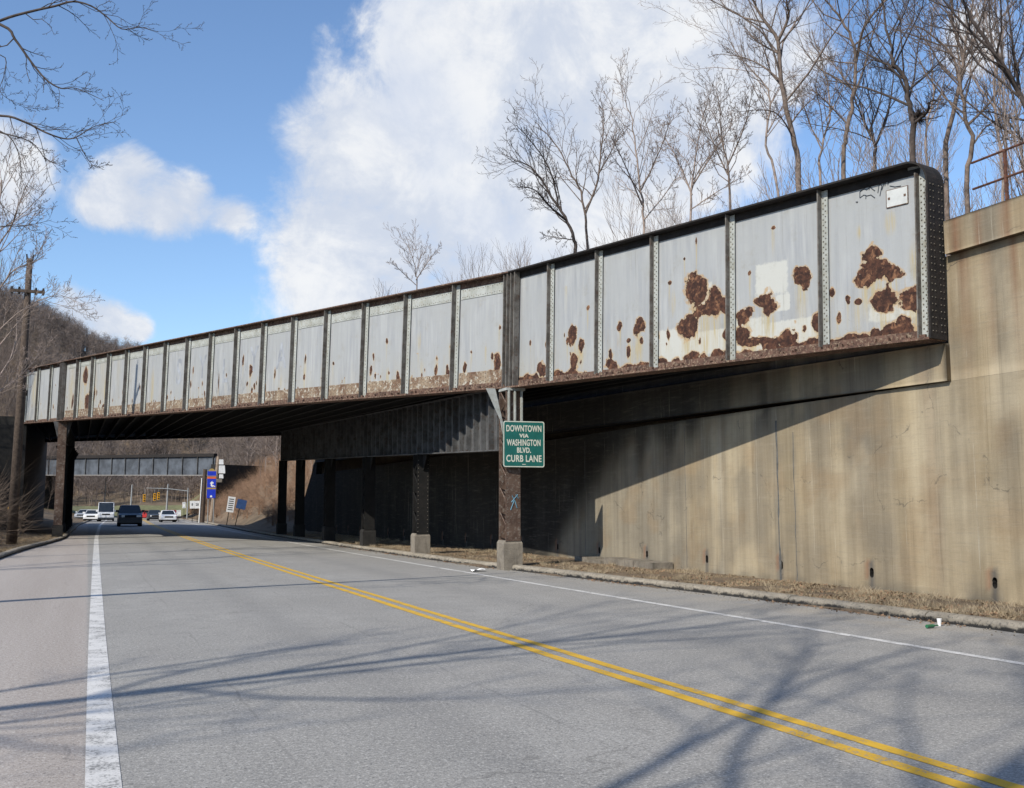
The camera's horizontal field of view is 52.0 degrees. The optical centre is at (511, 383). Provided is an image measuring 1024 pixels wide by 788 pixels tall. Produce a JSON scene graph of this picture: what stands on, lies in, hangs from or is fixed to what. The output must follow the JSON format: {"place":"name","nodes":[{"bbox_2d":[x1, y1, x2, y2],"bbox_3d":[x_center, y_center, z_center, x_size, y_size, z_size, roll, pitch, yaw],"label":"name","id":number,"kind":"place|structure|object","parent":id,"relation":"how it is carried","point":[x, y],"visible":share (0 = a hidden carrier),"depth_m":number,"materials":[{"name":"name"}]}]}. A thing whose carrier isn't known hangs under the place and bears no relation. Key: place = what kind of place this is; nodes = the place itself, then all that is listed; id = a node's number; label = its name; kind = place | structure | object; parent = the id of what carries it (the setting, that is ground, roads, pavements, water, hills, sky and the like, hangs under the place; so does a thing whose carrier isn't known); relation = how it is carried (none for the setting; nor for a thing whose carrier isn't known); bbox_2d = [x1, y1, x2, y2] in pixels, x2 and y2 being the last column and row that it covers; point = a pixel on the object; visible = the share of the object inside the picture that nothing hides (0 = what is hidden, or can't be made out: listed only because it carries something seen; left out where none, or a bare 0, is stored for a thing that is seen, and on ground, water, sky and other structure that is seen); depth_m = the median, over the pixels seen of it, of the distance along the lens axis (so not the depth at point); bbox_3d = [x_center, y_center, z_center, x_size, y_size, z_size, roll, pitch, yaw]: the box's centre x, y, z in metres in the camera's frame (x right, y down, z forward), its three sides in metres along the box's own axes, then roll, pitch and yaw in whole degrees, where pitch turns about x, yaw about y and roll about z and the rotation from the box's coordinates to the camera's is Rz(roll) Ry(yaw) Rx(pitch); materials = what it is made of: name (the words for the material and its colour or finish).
{"place":"outdoors","nodes":[
{"label":"outdoors","id":0,"kind":"place"},
{"bbox_2d":[0,517,1023,787],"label":"road","id":1,"kind":"structure","parent":0,"point":[228,669],"depth_m":9.86,"materials":[{"name":"grey asphalt"}]},
{"bbox_2d":[0,520,90,558],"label":"kerb","id":2,"kind":"structure","parent":1,"relation":"on","point":[7,553],"depth_m":43.35,"materials":[{"name":"concrete"}]},
{"bbox_2d":[83,510,100,520],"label":"sedan","id":3,"kind":"object","parent":1,"relation":"on","point":[90,514],"visible":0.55,"depth_m":126.27,"materials":[{"name":"white paint"}]},
{"bbox_2d":[85,520,121,787],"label":"white edge line","id":4,"kind":"object","parent":1,"relation":"on","point":[102,766],"visible":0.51,"depth_m":8.50,"materials":[{"name":"paint"}]},
{"bbox_2d":[96,502,115,521],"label":"van","id":5,"kind":"object","parent":1,"relation":"on","point":[105,510],"visible":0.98,"depth_m":125.60,"materials":[{"name":"white paint"}]},
{"bbox_2d":[116,505,144,525],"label":"suv","id":6,"kind":"object","parent":1,"relation":"on","point":[129,514],"visible":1,"depth_m":91.52,"materials":[{"name":"blue paint"}]},
{"bbox_2d":[130,485,132,504],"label":"steel post","id":7,"kind":"object","parent":1,"relation":"on","point":[131,494],"visible":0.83,"depth_m":158.37,"materials":[{"name":"grey metal"}]},
{"bbox_2d":[141,510,147,517],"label":"sedan","id":8,"kind":"object","parent":1,"relation":"on","point":[144,514],"visible":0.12,"depth_m":149.28,"materials":[{"name":"red paint"}]},
{"bbox_2d":[146,510,160,520],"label":"sedan","id":9,"kind":"object","parent":1,"relation":"on","point":[152,514],"visible":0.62,"depth_m":133.04,"materials":[{"name":"paint"}]},
{"bbox_2d":[166,484,168,509],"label":"steel post","id":10,"kind":"object","parent":1,"relation":"on","point":[167,497],"visible":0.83,"depth_m":150.28,"materials":[{"name":"grey metal"}]},
{"bbox_2d":[159,510,177,521],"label":"sedan","id":11,"kind":"object","parent":1,"relation":"on","point":[167,515],"visible":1,"depth_m":119.39,"materials":[{"name":"white paint"}]},
{"bbox_2d":[143,520,981,787],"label":"yellow centre line","id":12,"kind":"object","parent":1,"relation":"on","point":[890,762],"visible":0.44,"depth_m":8.50,"materials":[{"name":"paint"}]},
{"bbox_2d":[142,518,1023,787],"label":"yellow centre line","id":13,"kind":"object","parent":1,"relation":"on","point":[984,777],"visible":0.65,"depth_m":8.50,"materials":[{"name":"paint"}]},
{"bbox_2d":[179,520,1023,664],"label":"white edge line","id":14,"kind":"object","parent":1,"relation":"on","point":[972,655],"visible":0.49,"depth_m":15.27,"materials":[{"name":"paint"}]},
{"bbox_2d":[188,519,1023,633],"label":"kerb","id":15,"kind":"structure","parent":1,"relation":"on","point":[979,622],"depth_m":19.08,"materials":[{"name":"concrete"}]},
{"bbox_2d":[324,544,965,626],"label":"dead leaves","id":16,"kind":"object","parent":1,"relation":"on","point":[822,607],"visible":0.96,"depth_m":17.01,"materials":[{"name":"brown plant"}]},
{"bbox_2d":[353,548,1023,635],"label":"grit","id":17,"kind":"object","parent":1,"relation":"on","point":[712,594],"visible":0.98,"depth_m":19.48,"materials":[{"name":"gravel"}]},
{"bbox_2d":[925,624,938,627],"bbox_3d":[5.633,3.240,14.069,0.233,0.046,0.048,4,-8,-30],"label":"bottle","id":18,"kind":"object","parent":1,"relation":"on","point":[930,625],"visible":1,"depth_m":14.03,"materials":[{"name":"green glass"}]},
{"bbox_2d":[937,618,941,625],"bbox_3d":[5.837,3.254,14.342,0.068,0.099,0.068,3,-7,-22],"label":"paper cup","id":19,"kind":"object","parent":1,"relation":"on","point":[939,621],"visible":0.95,"depth_m":14.32,"materials":[{"name":"white paper"}]},
{"bbox_2d":[0,313,1023,621],"bbox_3d":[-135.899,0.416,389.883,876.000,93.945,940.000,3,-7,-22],"label":"ground","id":20,"kind":"structure","parent":0,"point":[254,521],"depth_m":60.28,"materials":[{"name":"brown soil"}]},
{"bbox_2d":[0,416,46,532],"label":"abutment","id":21,"kind":"object","parent":20,"relation":"on","point":[34,454],"visible":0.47,"depth_m":68.32,"materials":[{"name":"concrete"}]},
{"bbox_2d":[6,254,44,544],"bbox_3d":[-20.464,0.768,43.881,1.320,12.401,1.324,3,-7,-22],"label":"utility pole","id":22,"kind":"object","parent":20,"relation":"on","point":[18,446],"visible":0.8,"depth_m":43.65,"materials":[{"name":"brown wood"}]},
{"bbox_2d":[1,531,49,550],"bbox_3d":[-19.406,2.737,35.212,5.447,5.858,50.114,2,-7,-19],"label":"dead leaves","id":23,"kind":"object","parent":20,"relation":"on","point":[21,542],"visible":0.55,"depth_m":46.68,"materials":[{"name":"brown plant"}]},
{"bbox_2d":[0,250,56,505],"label":"woods","id":24,"kind":"object","parent":20,"relation":"on","point":[2,354],"visible":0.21,"depth_m":92.55,"materials":[{"name":"brown plant"}]},
{"bbox_2d":[0,529,56,552],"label":"dry grass","id":25,"kind":"structure","parent":20,"relation":"on","point":[26,542],"depth_m":48.30,"materials":[{"name":"beige plant"}]},
{"bbox_2d":[0,393,62,544],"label":"brown brush","id":26,"kind":"object","parent":20,"relation":"on","point":[6,514],"visible":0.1,"depth_m":45.61,"materials":[{"name":"brown plant"}]},
{"bbox_2d":[0,113,104,393],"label":"bare tree","id":27,"kind":"object","parent":20,"relation":"on","point":[28,263],"visible":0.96,"depth_m":33.98,"materials":[{"name":"brown plant"}]},
{"bbox_2d":[74,509,90,517],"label":"sedan","id":28,"kind":"object","parent":20,"relation":"on","point":[79,514],"visible":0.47,"depth_m":148.41,"materials":[{"name":"silver metal"}]},
{"bbox_2d":[0,0,203,238],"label":"bare tree","id":29,"kind":"object","parent":20,"relation":"on","point":[31,62],"visible":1,"depth_m":15.99,"materials":[{"name":"brown plant"}]},
{"bbox_2d":[0,277,280,505],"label":"hill woods","id":30,"kind":"object","parent":20,"relation":"on","point":[76,335],"visible":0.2,"depth_m":282.68,"materials":[{"name":"brown plant"}]},
{"bbox_2d":[44,464,263,516],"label":"lawn","id":31,"kind":"structure","parent":20,"relation":"on","point":[149,507],"depth_m":219.52,"materials":[{"name":"green plant"}]},
{"bbox_2d":[44,453,264,509],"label":"railroad bridge","id":32,"kind":"structure","parent":20,"relation":"on","point":[150,465],"depth_m":157.73,"materials":[{"name":"grey paint"}]},
{"bbox_2d":[153,488,188,518],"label":"traffic signal mast","id":33,"kind":"object","parent":20,"relation":"on","point":[187,497],"visible":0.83,"depth_m":150.22,"materials":[{"name":"metal"}]},
{"bbox_2d":[190,501,194,515],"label":"road sign","id":34,"kind":"object","parent":20,"relation":"on","point":[192,504],"visible":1,"depth_m":117.95,"materials":[{"name":"metal"}]},
{"bbox_2d":[195,501,199,508],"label":"road sign","id":35,"kind":"object","parent":20,"relation":"on","point":[197,504],"visible":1,"depth_m":117.92,"materials":[{"name":"metal"}]},
{"bbox_2d":[198,469,206,522],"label":"utility pole","id":36,"kind":"object","parent":20,"relation":"on","point":[202,501],"visible":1,"depth_m":108.11,"materials":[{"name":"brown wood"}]},
{"bbox_2d":[207,469,215,522],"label":"banner sign","id":37,"kind":"object","parent":20,"relation":"on","point":[211,483],"visible":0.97,"depth_m":105.41,"materials":[{"name":"metal"}]},
{"bbox_2d":[209,456,224,520],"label":"utility pole","id":38,"kind":"object","parent":20,"relation":"on","point":[220,467],"visible":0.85,"depth_m":112.65,"materials":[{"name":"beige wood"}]},
{"bbox_2d":[226,496,235,524],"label":"road sign","id":39,"kind":"object","parent":20,"relation":"on","point":[230,504],"visible":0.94,"depth_m":91.91,"materials":[{"name":"metal"}]},
{"bbox_2d":[235,499,246,525],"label":"road sign","id":40,"kind":"object","parent":20,"relation":"on","point":[241,504],"visible":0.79,"depth_m":89.93,"materials":[{"name":"metal"}]},
{"bbox_2d":[184,448,312,526],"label":"brown brush","id":41,"kind":"object","parent":20,"relation":"on","point":[267,478],"visible":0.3,"depth_m":110.03,"materials":[{"name":"brown plant"}]},
{"bbox_2d":[214,235,605,475],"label":"roadside woods","id":42,"kind":"object","parent":20,"relation":"on","point":[263,446],"visible":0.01,"depth_m":141.67,"materials":[{"name":"brown plant"}]},
{"bbox_2d":[386,220,441,289],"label":"bare tree","id":43,"kind":"object","parent":20,"relation":"on","point":[407,257],"visible":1,"depth_m":79.89,"materials":[{"name":"brown plant"}]},
{"bbox_2d":[16,161,946,570],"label":"railroad bridge","id":44,"kind":"structure","parent":20,"relation":"on","point":[856,263],"depth_m":27.78,"materials":[{"name":"grey paint"}]},
{"bbox_2d":[503,421,544,467],"bbox_3d":[0.304,1.578,27.511,1.130,1.210,0.067,2,-7,-16],"label":"direction sign","id":45,"kind":"object","parent":44,"relation":"attached to","point":[523,444],"visible":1,"depth_m":27.48,"materials":[{"name":"metal"}]},
{"bbox_2d":[472,107,577,252],"bbox_3d":[1.257,-6.128,56.523,5.674,17.168,6.715,3,-7,-22],"label":"bare tree","id":46,"kind":"object","parent":20,"relation":"on","point":[547,190],"visible":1,"depth_m":57.59,"materials":[{"name":"brown plant"}]},
{"bbox_2d":[504,59,631,248],"bbox_3d":[3.280,-8.170,59.189,7.353,20.887,4.916,-1,-7,8],"label":"bare tree","id":47,"kind":"object","parent":20,"relation":"on","point":[593,193],"visible":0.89,"depth_m":59.92,"materials":[{"name":"brown plant"}]},
{"bbox_2d":[593,47,698,233],"bbox_3d":[7.166,-7.966,55.425,5.120,19.214,8.121,-2,-7,16],"label":"bare tree","id":48,"kind":"object","parent":20,"relation":"on","point":[634,183],"visible":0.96,"depth_m":55.63,"materials":[{"name":"brown plant"}]},
{"bbox_2d":[269,531,1023,619],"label":"dry grass","id":49,"kind":"structure","parent":20,"relation":"on","point":[844,598],"depth_m":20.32,"materials":[{"name":"beige plant"}]},
{"bbox_2d":[274,531,1023,617],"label":"dead leaves","id":50,"kind":"object","parent":20,"relation":"on","point":[951,607],"visible":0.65,"depth_m":19.78,"materials":[{"name":"brown plant"}]},
{"bbox_2d":[304,194,1023,604],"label":"retaining wall","id":51,"kind":"structure","parent":20,"relation":"on","point":[894,468],"depth_m":21.31,"materials":[{"name":"concrete"}]},
{"bbox_2d":[971,142,1023,199],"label":"pipe railing","id":52,"kind":"object","parent":51,"relation":"on","point":[1006,175],"visible":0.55,"depth_m":17.24,"materials":[{"name":"metal"}]},
{"bbox_2d":[305,73,1023,473],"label":"underbrush","id":53,"kind":"object","parent":20,"relation":"on","point":[1015,141],"visible":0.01,"depth_m":29.84,"materials":[{"name":"brown plant"}]},
{"bbox_2d":[644,74,751,220],"bbox_3d":[10.186,-7.408,53.697,4.466,17.176,6.235,5,-9,-39],"label":"bare tree","id":54,"kind":"object","parent":20,"relation":"on","point":[707,160],"visible":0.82,"depth_m":54.13,"materials":[{"name":"brown plant"}]},
{"bbox_2d":[676,55,760,209],"bbox_3d":[9.975,-7.636,49.523,3.829,16.641,4.145,-2,-7,14],"label":"bare tree","id":55,"kind":"object","parent":20,"relation":"on","point":[726,169],"visible":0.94,"depth_m":49.97,"materials":[{"name":"brown plant"}]},
{"bbox_2d":[439,0,1023,282],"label":"bare woods","id":56,"kind":"object","parent":20,"relation":"on","point":[918,156],"depth_m":46.67,"materials":[{"name":"brown plant"}]},
{"bbox_2d":[638,0,852,196],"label":"bare tree","id":57,"kind":"object","parent":20,"relation":"on","point":[767,122],"visible":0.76,"depth_m":43.99,"materials":[{"name":"brown plant"}]},
{"bbox_2d":[689,0,880,190],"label":"bare tree","id":58,"kind":"object","parent":20,"relation":"on","point":[779,80],"visible":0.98,"depth_m":37.97,"materials":[{"name":"brown plant"}]},
{"bbox_2d":[752,0,882,184],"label":"bare tree","id":59,"kind":"object","parent":20,"relation":"on","point":[823,139],"visible":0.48,"depth_m":45.98,"materials":[{"name":"brown plant"}]},
{"bbox_2d":[785,16,916,168],"bbox_3d":[14.075,-7.474,42.372,4.042,14.062,6.098,-6,-9,41],"label":"bare tree","id":60,"kind":"object","parent":20,"relation":"on","point":[872,121],"visible":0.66,"depth_m":42.05,"materials":[{"name":"brown plant"}]},
{"bbox_2d":[789,0,927,178],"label":"bare tree","id":61,"kind":"object","parent":20,"relation":"on","point":[844,144],"visible":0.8,"depth_m":40.00,"materials":[{"name":"brown plant"}]},
{"bbox_2d":[813,0,961,161],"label":"bare tree","id":62,"kind":"object","parent":20,"relation":"on","point":[916,117],"visible":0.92,"depth_m":35.96,"materials":[{"name":"brown plant"}]},
{"bbox_2d":[862,0,1012,255],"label":"bare tree","id":63,"kind":"object","parent":20,"relation":"on","point":[945,164],"visible":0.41,"depth_m":36.97,"materials":[{"name":"brown plant"}]},
{"bbox_2d":[905,0,988,165],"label":"bare tree","id":64,"kind":"object","parent":20,"relation":"on","point":[927,116],"visible":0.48,"depth_m":46.97,"materials":[{"name":"brown plant"}]},
{"bbox_2d":[875,0,1023,148],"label":"bare tree","id":65,"kind":"object","parent":20,"relation":"on","point":[999,63],"visible":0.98,"depth_m":28.97,"materials":[{"name":"brown plant"}]},
{"bbox_2d":[880,0,1023,213],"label":"bare tree","id":66,"kind":"object","parent":20,"relation":"on","point":[973,140],"visible":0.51,"depth_m":33.97,"materials":[{"name":"brown plant"}]},
{"bbox_2d":[946,0,1023,201],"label":"bare tree","id":67,"kind":"object","parent":20,"relation":"on","point":[1002,194],"visible":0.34,"depth_m":45.01,"materials":[{"name":"brown plant"}]},
{"bbox_2d":[0,0,1023,349],"label":"sky","id":68,"kind":"structure","parent":0,"point":[264,165],"materials":[{"name":"blue"}]}
]}

